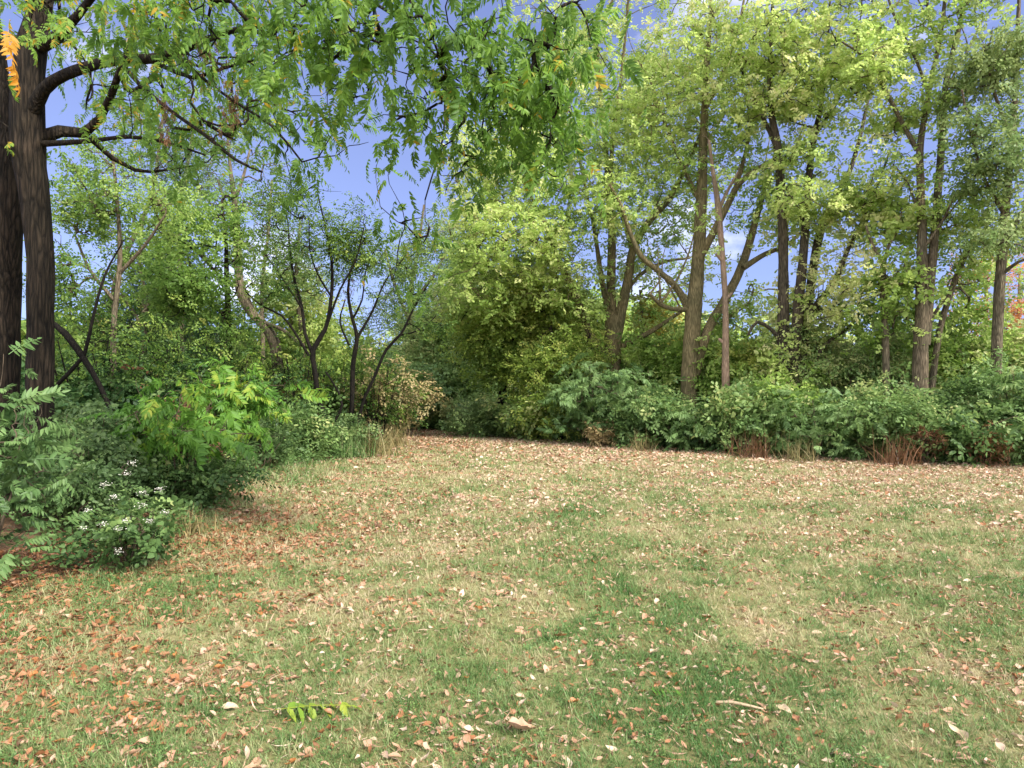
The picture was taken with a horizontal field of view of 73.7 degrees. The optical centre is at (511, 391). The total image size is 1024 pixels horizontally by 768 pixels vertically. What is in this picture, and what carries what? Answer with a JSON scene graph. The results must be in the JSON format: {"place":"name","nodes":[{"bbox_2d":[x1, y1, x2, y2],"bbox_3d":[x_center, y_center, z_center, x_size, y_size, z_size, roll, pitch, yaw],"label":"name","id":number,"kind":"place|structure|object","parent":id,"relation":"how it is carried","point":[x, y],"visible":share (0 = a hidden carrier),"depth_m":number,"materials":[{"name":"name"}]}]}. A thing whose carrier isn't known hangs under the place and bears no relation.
{"place":"outdoors","nodes":[
{"label":"outdoors","id":0,"kind":"place"},
{"bbox_2d":[0,411,1021,598],"bbox_3d":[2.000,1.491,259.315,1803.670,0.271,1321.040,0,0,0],"label":"ground","id":1,"kind":"structure","parent":0,"point":[8,521],"depth_m":6.82,"materials":[{"name":"soil"}]},
{"bbox_2d":[0,337,99,593],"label":"feathery shrub","id":2,"kind":"object","parent":1,"relation":"on","point":[26,443],"visible":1,"depth_m":5.62,"materials":[{"name":"green plant"}]},
{"bbox_2d":[21,307,83,371],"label":"background tree","id":3,"kind":"object","parent":1,"relation":"on","point":[23,323],"depth_m":30.35,"materials":[{"name":"green plant"}]},
{"bbox_2d":[20,354,118,440],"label":"dark shrub","id":4,"kind":"object","parent":1,"relation":"on","point":[59,404],"visible":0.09,"depth_m":12.26,"materials":[{"name":"green plant"}]},
{"bbox_2d":[0,412,165,551],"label":"bed shrub","id":5,"kind":"object","parent":1,"relation":"on","point":[95,478],"visible":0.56,"depth_m":7.38,"materials":[{"name":"green plant"}]},
{"bbox_2d":[21,353,194,443],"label":"dark shrub","id":6,"kind":"object","parent":1,"relation":"on","point":[120,391],"visible":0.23,"depth_m":13.35,"materials":[{"name":"green plant"}]},
{"bbox_2d":[2,389,218,513],"bbox_3d":[-5.653,0.816,8.786,2.609,1.722,3.764,0,0,16],"label":"bed shrub","id":7,"kind":"object","parent":1,"relation":"on","point":[100,434],"visible":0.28,"depth_m":8.59,"materials":[{"name":"green plant"}]},
{"bbox_2d":[43,460,186,574],"bbox_3d":[-3.358,1.102,5.939,1.015,1.094,1.548,0,0,-43],"label":"flowering plant","id":8,"kind":"object","parent":1,"relation":"on","point":[125,528],"visible":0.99,"depth_m":6.02,"materials":[{"name":"green plant"}]},
{"bbox_2d":[20,285,213,421],"bbox_3d":[-8.956,-0.376,13.930,4.826,3.633,3.667,0,0,27],"label":"tangled brush","id":9,"kind":"object","parent":1,"relation":"on","point":[117,359],"visible":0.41,"depth_m":13.73,"materials":[{"name":"green plant"}]},
{"bbox_2d":[22,123,220,388],"bbox_3d":[-8.135,-1.940,14.172,3.983,6.878,3.225,0,0,0],"label":"young tree","id":10,"kind":"object","parent":1,"relation":"on","point":[154,202],"visible":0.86,"depth_m":13.87,"materials":[{"name":"green plant"}]},
{"bbox_2d":[21,280,244,385],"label":"background tree","id":11,"kind":"object","parent":1,"relation":"on","point":[23,333],"visible":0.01,"depth_m":30.51,"materials":[{"name":"green plant"}]},
{"bbox_2d":[25,215,245,365],"bbox_3d":[-11.204,-1.920,20.474,5.920,6.826,4.423,0,0,-26],"label":"young tree","id":12,"kind":"object","parent":1,"relation":"on","point":[127,256],"visible":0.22,"depth_m":20.12,"materials":[{"name":"green plant"}]},
{"bbox_2d":[54,92,243,365],"bbox_3d":[-11.668,-4.232,21.961,5.746,11.745,4.594,0,0,0],"label":"slender tree","id":13,"kind":"object","parent":1,"relation":"on","point":[186,163],"visible":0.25,"depth_m":21.96,"materials":[{"name":"green plant"}]},
{"bbox_2d":[109,360,228,487],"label":"rusty shrub","id":14,"kind":"object","parent":1,"relation":"on","point":[184,404],"visible":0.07,"depth_m":9.89,"materials":[{"name":"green plant"}]},
{"bbox_2d":[85,254,261,372],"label":"tree","id":15,"kind":"object","parent":1,"relation":"on","point":[197,334],"visible":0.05,"depth_m":24.44,"materials":[{"name":"green plant"}]},
{"bbox_2d":[75,377,274,496],"bbox_3d":[-4.297,0.684,9.144,2.351,1.787,2.113,0,0,0],"label":"lime plant","id":16,"kind":"object","parent":1,"relation":"on","point":[161,437],"visible":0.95,"depth_m":8.86,"materials":[{"name":"green plant"}]},
{"bbox_2d":[55,293,295,411],"bbox_3d":[-7.691,-0.375,15.362,4.167,3.647,4.941,0,0,22],"label":"tangled brush","id":17,"kind":"object","parent":1,"relation":"on","point":[171,334],"visible":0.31,"depth_m":14.92,"materials":[{"name":"green plant"}]},
{"bbox_2d":[55,345,309,428],"bbox_3d":[-7.893,0.321,15.626,6.316,2.918,4.452,0,0,-25],"label":"dark shrub","id":18,"kind":"object","parent":1,"relation":"on","point":[190,380],"visible":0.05,"depth_m":15.08,"materials":[{"name":"green plant"}]},
{"bbox_2d":[116,171,287,369],"bbox_3d":[-8.011,-2.164,17.032,4.026,7.363,4.014,0,0,0],"label":"young tree","id":19,"kind":"object","parent":1,"relation":"on","point":[186,288],"visible":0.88,"depth_m":16.82,"materials":[{"name":"green plant"}]},
{"bbox_2d":[122,433,281,508],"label":"bed shrub","id":20,"kind":"object","parent":1,"relation":"on","point":[213,475],"visible":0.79,"depth_m":8.96,"materials":[{"name":"green plant"}]},
{"bbox_2d":[135,290,311,412],"bbox_3d":[-7.204,-0.553,17.053,4.884,4.007,4.728,0,0,0],"label":"tangled brush","id":21,"kind":"object","parent":1,"relation":"on","point":[243,365],"visible":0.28,"depth_m":16.85,"materials":[{"name":"green plant"}]},
{"bbox_2d":[170,86,303,397],"bbox_3d":[-7.844,-3.504,19.577,3.516,10.023,3.083,0,0,-22],"label":"crooked tree","id":22,"kind":"object","parent":1,"relation":"on","point":[272,339],"visible":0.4,"depth_m":19.39,"materials":[{"name":"green plant"}]},
{"bbox_2d":[186,403,304,474],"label":"bed shrub","id":23,"kind":"object","parent":1,"relation":"on","point":[258,446],"visible":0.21,"depth_m":13.27,"materials":[{"name":"green plant"}]},
{"bbox_2d":[160,352,331,460],"bbox_3d":[-5.099,0.390,12.878,3.118,2.281,2.173,0,0,-35],"label":"lime plant","id":24,"kind":"object","parent":1,"relation":"on","point":[259,400],"visible":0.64,"depth_m":12.67,"materials":[{"name":"green plant"}]},
{"bbox_2d":[202,180,358,363],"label":"slender tree","id":25,"kind":"object","parent":1,"relation":"on","point":[297,267],"visible":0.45,"depth_m":26.92,"materials":[{"name":"green plant"}]},
{"bbox_2d":[218,340,356,416],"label":"dark shrub","id":26,"kind":"object","parent":1,"relation":"on","point":[324,382],"visible":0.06,"depth_m":20.18,"materials":[{"name":"green plant"}]},
{"bbox_2d":[205,248,376,365],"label":"understory tree","id":27,"kind":"object","parent":1,"relation":"on","point":[331,333],"visible":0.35,"depth_m":28.04,"materials":[{"name":"green plant"}]},
{"bbox_2d":[255,394,348,460],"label":"bed shrub","id":28,"kind":"object","parent":1,"relation":"on","point":[312,424],"visible":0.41,"depth_m":15.29,"materials":[{"name":"green plant"}]},
{"bbox_2d":[277,359,331,420],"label":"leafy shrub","id":29,"kind":"object","parent":1,"relation":"on","point":[296,391],"visible":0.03,"depth_m":19.20,"materials":[{"name":"green plant"}]},
{"bbox_2d":[227,165,399,423],"bbox_3d":[-4.778,-1.970,16.867,4.256,7.263,2.922,0,0,0],"label":"dark barked tree","id":30,"kind":"object","parent":1,"relation":"on","point":[274,202],"visible":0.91,"depth_m":16.61,"materials":[{"name":"green plant"}]},
{"bbox_2d":[250,300,376,419],"bbox_3d":[-5.638,-0.558,18.962,3.904,4.105,3.599,0,0,0],"label":"tangled brush","id":31,"kind":"object","parent":1,"relation":"on","point":[309,369],"visible":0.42,"depth_m":18.80,"materials":[{"name":"green plant"}]},
{"bbox_2d":[0,0,646,500],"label":"walnut tree","id":32,"kind":"object","parent":1,"relation":"on","point":[28,138],"visible":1,"depth_m":6.33,"materials":[{"name":"green plant"}]},
{"bbox_2d":[298,404,385,458],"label":"bed shrub","id":33,"kind":"object","parent":1,"relation":"on","point":[342,423],"visible":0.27,"depth_m":16.82,"materials":[{"name":"green plant"}]},
{"bbox_2d":[318,427,389,458],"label":"grass clump","id":34,"kind":"object","parent":1,"relation":"on","point":[353,446],"visible":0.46,"depth_m":16.31,"materials":[{"name":"plant"}]},
{"bbox_2d":[266,335,442,424],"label":"dark shrub","id":35,"kind":"object","parent":1,"relation":"on","point":[334,362],"visible":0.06,"depth_m":23.95,"materials":[{"name":"green plant"}]},
{"bbox_2d":[319,335,392,365],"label":"background tree","id":36,"kind":"object","parent":1,"relation":"on","point":[361,337],"visible":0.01,"depth_m":41.17,"materials":[{"name":"green plant"}]},
{"bbox_2d":[319,317,428,444],"bbox_3d":[-3.933,-0.274,19.572,3.252,3.801,2.576,0,0,0],"label":"tangled brush","id":37,"kind":"object","parent":1,"relation":"on","point":[393,410],"visible":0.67,"depth_m":19.45,"materials":[{"name":"green plant"}]},
{"bbox_2d":[349,422,412,457],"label":"grass clump","id":38,"kind":"object","parent":1,"relation":"on","point":[383,446],"visible":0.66,"depth_m":16.96,"materials":[{"name":"plant"}]},
{"bbox_2d":[307,195,460,428],"bbox_3d":[-3.224,-1.648,17.653,3.908,6.675,3.005,0,0,0],"label":"dark barked tree","id":39,"kind":"object","parent":1,"relation":"on","point":[415,301],"visible":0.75,"depth_m":17.30,"materials":[{"name":"green plant"}]},
{"bbox_2d":[330,340,453,443],"bbox_3d":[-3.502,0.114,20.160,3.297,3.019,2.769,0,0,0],"label":"pale shrub","id":40,"kind":"object","parent":1,"relation":"on","point":[405,404],"visible":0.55,"depth_m":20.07,"materials":[{"name":"green plant"}]},
{"bbox_2d":[336,199,490,349],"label":"slender tree","id":41,"kind":"object","parent":1,"relation":"on","point":[391,297],"visible":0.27,"depth_m":33.58,"materials":[{"name":"green plant"}]},
{"bbox_2d":[405,398,441,425],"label":"dark shrub","id":42,"kind":"object","parent":1,"relation":"on","point":[427,418],"visible":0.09,"depth_m":30.20,"materials":[{"name":"green plant"}]},
{"bbox_2d":[372,307,509,400],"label":"background tree","id":43,"kind":"object","parent":1,"relation":"on","point":[388,333],"visible":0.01,"depth_m":48.07,"materials":[{"name":"green plant"}]},
{"bbox_2d":[381,245,507,421],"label":"pale green tree","id":44,"kind":"object","parent":1,"relation":"on","point":[430,348],"visible":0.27,"depth_m":29.34,"materials":[{"name":"green plant"}]},
{"bbox_2d":[392,330,512,420],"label":"leafy shrub","id":45,"kind":"object","parent":1,"relation":"on","point":[455,378],"visible":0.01,"depth_m":29.73,"materials":[{"name":"green plant"}]},
{"bbox_2d":[421,385,497,431],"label":"dark shrub","id":46,"kind":"object","parent":1,"relation":"on","point":[450,404],"visible":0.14,"depth_m":27.62,"materials":[{"name":"green plant"}]},
{"bbox_2d":[439,395,527,437],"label":"leafy shrub","id":47,"kind":"object","parent":1,"relation":"on","point":[479,416],"visible":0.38,"depth_m":23.67,"materials":[{"name":"green plant"}]},
{"bbox_2d":[0,409,1023,589],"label":"undergrowth","id":48,"kind":"object","parent":1,"relation":"on","point":[292,458],"visible":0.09,"depth_m":7.87,"materials":[{"name":"green plant"}]},
{"bbox_2d":[55,238,131,423],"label":"leaning dead tree","id":49,"kind":"object","parent":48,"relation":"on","point":[74,345],"visible":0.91,"depth_m":11.48,"materials":[{"name":"brown wood"}]},
{"bbox_2d":[427,247,604,435],"bbox_3d":[0.328,-1.677,23.972,6.644,6.818,5.623,0,0,0],"label":"dense tree","id":50,"kind":"object","parent":1,"relation":"on","point":[483,344],"visible":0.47,"depth_m":23.04,"materials":[{"name":"green plant"}]},
{"bbox_2d":[475,393,586,440],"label":"leafy shrub","id":51,"kind":"object","parent":1,"relation":"on","point":[505,408],"visible":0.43,"depth_m":22.17,"materials":[{"name":"green plant"}]},
{"bbox_2d":[500,308,624,442],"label":"olive leaved tree","id":52,"kind":"object","parent":1,"relation":"on","point":[557,352],"visible":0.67,"depth_m":21.53,"materials":[{"name":"green plant"}]},
{"bbox_2d":[496,278,638,401],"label":"background tree","id":53,"kind":"object","parent":1,"relation":"on","point":[625,331],"visible":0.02,"depth_m":37.32,"materials":[{"name":"green plant"}]},
{"bbox_2d":[420,0,750,440],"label":"maple tree","id":54,"kind":"object","parent":1,"relation":"on","point":[551,248],"visible":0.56,"depth_m":21.57,"materials":[{"name":"green plant"}]},
{"bbox_2d":[528,352,680,442],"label":"layered shrub","id":55,"kind":"object","parent":1,"relation":"on","point":[586,391],"visible":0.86,"depth_m":20.14,"materials":[{"name":"green plant"}]},
{"bbox_2d":[568,298,708,439],"bbox_3d":[4.178,-0.552,22.370,5.540,4.881,3.607,0,0,21],"label":"tall shrub","id":56,"kind":"object","parent":1,"relation":"on","point":[646,356],"visible":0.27,"depth_m":21.84,"materials":[{"name":"green plant"}]},
{"bbox_2d":[581,372,705,449],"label":"leafy shrub","id":57,"kind":"object","parent":1,"relation":"on","point":[641,422],"visible":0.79,"depth_m":19.08,"materials":[{"name":"green plant"}]},
{"bbox_2d":[625,288,684,353],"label":"yellow tree","id":58,"kind":"object","parent":1,"relation":"on","point":[654,305],"visible":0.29,"depth_m":23.94,"materials":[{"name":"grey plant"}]},
{"bbox_2d":[585,278,760,351],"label":"background tree","id":59,"kind":"object","parent":1,"relation":"on","point":[668,303],"visible":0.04,"depth_m":39.63,"materials":[{"name":"green plant"}]},
{"bbox_2d":[622,300,756,361],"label":"background tree","id":60,"kind":"object","parent":1,"relation":"on","point":[683,313],"depth_m":38.92,"materials":[{"name":"green plant"}]},
{"bbox_2d":[649,397,743,452],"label":"leafy shrub","id":61,"kind":"object","parent":1,"relation":"on","point":[678,434],"visible":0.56,"depth_m":18.14,"materials":[{"name":"green plant"}]},
{"bbox_2d":[577,0,838,408],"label":"maple tree","id":62,"kind":"object","parent":1,"relation":"on","point":[702,61],"visible":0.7,"depth_m":20.06,"materials":[{"name":"green plant"}]},
{"bbox_2d":[652,307,765,411],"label":"tall shrub","id":63,"kind":"object","parent":1,"relation":"on","point":[711,368],"visible":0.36,"depth_m":20.33,"materials":[{"name":"green plant"}]},
{"bbox_2d":[702,131,742,398],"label":"bare sapling","id":64,"kind":"object","parent":1,"relation":"on","point":[724,340],"visible":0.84,"depth_m":19.14,"materials":[{"name":"brown wood"}]},
{"bbox_2d":[718,426,781,459],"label":"grass clump","id":65,"kind":"object","parent":1,"relation":"on","point":[760,454],"visible":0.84,"depth_m":16.50,"materials":[{"name":"brown plant"}]},
{"bbox_2d":[680,371,822,455],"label":"leafy shrub","id":66,"kind":"object","parent":1,"relation":"on","point":[744,402],"visible":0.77,"depth_m":17.30,"materials":[{"name":"green plant"}]},
{"bbox_2d":[703,338,839,451],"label":"pale shrub","id":67,"kind":"object","parent":1,"relation":"on","point":[770,377],"visible":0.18,"depth_m":18.06,"materials":[{"name":"green plant"}]},
{"bbox_2d":[712,317,863,397],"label":"tall shrub","id":68,"kind":"object","parent":1,"relation":"on","point":[747,353],"visible":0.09,"depth_m":19.72,"materials":[{"name":"green plant"}]},
{"bbox_2d":[707,0,947,388],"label":"maple tree","id":69,"kind":"object","parent":1,"relation":"on","point":[841,204],"visible":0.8,"depth_m":18.12,"materials":[{"name":"green plant"}]},
{"bbox_2d":[758,387,934,460],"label":"leafy shrub","id":70,"kind":"object","parent":1,"relation":"on","point":[832,414],"visible":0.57,"depth_m":16.17,"materials":[{"name":"green plant"}]},
{"bbox_2d":[757,305,946,386],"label":"background tree","id":71,"kind":"object","parent":1,"relation":"on","point":[847,335],"depth_m":35.81,"materials":[{"name":"green plant"}]},
{"bbox_2d":[747,303,963,402],"bbox_3d":[9.185,-0.375,18.947,5.517,4.375,4.476,0,0,0],"label":"tall shrub","id":72,"kind":"object","parent":1,"relation":"on","point":[854,368],"visible":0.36,"depth_m":18.25,"materials":[{"name":"green plant"}]},
{"bbox_2d":[800,361,957,462],"bbox_3d":[8.748,0.706,16.091,3.553,2.790,3.510,0,0,0],"label":"leafy shrub","id":73,"kind":"object","parent":1,"relation":"on","point":[890,405],"visible":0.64,"depth_m":15.50,"materials":[{"name":"green plant"}]},
{"bbox_2d":[848,191,944,395],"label":"slender tree","id":74,"kind":"object","parent":1,"relation":"on","point":[902,225],"visible":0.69,"depth_m":17.29,"materials":[{"name":"green plant"}]},
{"bbox_2d":[854,428,940,467],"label":"grass clump","id":75,"kind":"object","parent":1,"relation":"on","point":[904,457],"visible":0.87,"depth_m":14.88,"materials":[{"name":"brown plant"}]},
{"bbox_2d":[834,304,974,396],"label":"tall shrub","id":76,"kind":"object","parent":1,"relation":"on","point":[935,324],"visible":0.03,"depth_m":18.86,"materials":[{"name":"green plant"}]},
{"bbox_2d":[900,421,950,463],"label":"withered weed","id":77,"kind":"object","parent":1,"relation":"on","point":[921,436],"visible":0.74,"depth_m":14.94,"materials":[{"name":"brown plant"}]},
{"bbox_2d":[830,0,1023,394],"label":"maple tree","id":78,"kind":"object","parent":1,"relation":"on","point":[921,328],"visible":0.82,"depth_m":16.92,"materials":[{"name":"green plant"}]},
{"bbox_2d":[861,389,1023,467],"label":"leafy shrub","id":79,"kind":"object","parent":1,"relation":"on","point":[953,433],"visible":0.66,"depth_m":14.76,"materials":[{"name":"green plant"}]},
{"bbox_2d":[876,301,1023,396],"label":"tall shrub","id":80,"kind":"object","parent":1,"relation":"on","point":[949,349],"visible":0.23,"depth_m":17.71,"materials":[{"name":"green plant"}]},
{"bbox_2d":[884,346,1023,455],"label":"leafy shrub","id":81,"kind":"object","parent":1,"relation":"on","point":[981,384],"visible":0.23,"depth_m":15.75,"materials":[{"name":"green plant"}]},
{"bbox_2d":[899,0,1023,396],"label":"grey green tree","id":82,"kind":"object","parent":1,"relation":"on","point":[1006,63],"visible":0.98,"depth_m":15.64,"materials":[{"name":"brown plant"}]},
{"bbox_2d":[936,241,1023,345],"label":"orange tree","id":83,"kind":"object","parent":1,"relation":"on","point":[1020,314],"visible":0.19,"depth_m":23.82,"materials":[{"name":"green plant"}]},
{"bbox_2d":[947,309,1023,379],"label":"tall shrub","id":84,"kind":"object","parent":1,"relation":"on","point":[1015,363],"visible":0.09,"depth_m":17.98,"materials":[{"name":"green plant"}]},
{"bbox_2d":[953,419,1017,466],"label":"withered weed","id":85,"kind":"object","parent":1,"relation":"on","point":[999,448],"visible":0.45,"depth_m":14.61,"materials":[{"name":"brown plant"}]},
{"bbox_2d":[955,365,1023,458],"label":"leafy shrub","id":86,"kind":"object","parent":1,"relation":"on","point":[1017,386],"visible":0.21,"depth_m":15.14,"materials":[{"name":"green plant"}]},
{"bbox_2d":[973,382,1023,442],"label":"leafy shrub","id":87,"kind":"object","parent":1,"relation":"on","point":[994,403],"visible":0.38,"depth_m":14.98,"materials":[{"name":"green plant"}]},
{"bbox_2d":[0,431,1023,767],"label":"lawn","id":88,"kind":"structure","parent":0,"point":[546,681],"depth_m":4.42,"materials":[{"name":"green plant"}]},
{"bbox_2d":[13,754,28,760],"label":"fallen leaf","id":89,"kind":"object","parent":88,"relation":"on","point":[17,759],"visible":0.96,"depth_m":2.92,"materials":[{"name":"brown plant"}]},
{"bbox_2d":[149,503,220,537],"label":"grass clump","id":90,"kind":"object","parent":88,"relation":"on","point":[193,526],"visible":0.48,"depth_m":7.64,"materials":[{"name":"plant"}]},
{"bbox_2d":[222,702,238,708],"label":"fallen leaf","id":91,"kind":"object","parent":88,"relation":"on","point":[230,705],"visible":0.99,"depth_m":3.40,"materials":[{"name":"beige plant"}]},
{"bbox_2d":[275,702,359,723],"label":"leaf sprig","id":92,"kind":"object","parent":88,"relation":"on","point":[292,705],"visible":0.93,"depth_m":3.35,"materials":[{"name":"green plant"}]},
{"bbox_2d":[384,419,415,446],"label":"grass clump","id":93,"kind":"object","parent":88,"relation":"on","point":[398,442],"visible":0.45,"depth_m":19.77,"materials":[{"name":"plant"}]},
{"bbox_2d":[0,427,1023,767],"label":"leaf litter","id":94,"kind":"object","parent":88,"relation":"on","point":[554,455],"visible":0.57,"depth_m":5.61,"materials":[{"name":"brown plant"}]},
{"bbox_2d":[508,717,535,729],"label":"fallen leaf","id":95,"kind":"object","parent":88,"relation":"on","point":[514,722],"visible":1,"depth_m":3.19,"materials":[{"name":"beige plant"}]},
{"bbox_2d":[581,416,618,446],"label":"withered weed","id":96,"kind":"object","parent":88,"relation":"on","point":[599,436],"visible":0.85,"depth_m":19.58,"materials":[{"name":"brown plant"}]},
{"bbox_2d":[615,431,661,450],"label":"grass clump","id":97,"kind":"object","parent":88,"relation":"on","point":[638,444],"visible":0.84,"depth_m":18.43,"materials":[{"name":"plant"}]},
{"bbox_2d":[652,687,683,696],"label":"leaf sprig","id":98,"kind":"object","parent":88,"relation":"on","point":[678,693],"visible":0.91,"depth_m":3.58,"materials":[{"name":"green plant"}]},
{"bbox_2d":[716,700,763,709],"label":"dry twig","id":99,"kind":"object","parent":88,"relation":"on","point":[739,703],"visible":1,"depth_m":3.42,"materials":[{"name":"beige wood"}]},
{"bbox_2d":[767,433,824,462],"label":"grass clump","id":100,"kind":"object","parent":88,"relation":"on","point":[796,456],"visible":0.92,"depth_m":15.77,"materials":[{"name":"plant"}]},
{"bbox_2d":[948,723,968,741],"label":"fallen leaf","id":101,"kind":"object","parent":88,"relation":"on","point":[954,729],"visible":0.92,"depth_m":3.13,"materials":[{"name":"beige plant"}]},
{"bbox_2d":[0,0,1023,347],"label":"sky","id":102,"kind":"structure","parent":0,"point":[355,182],"materials":[{"name":"blue"}]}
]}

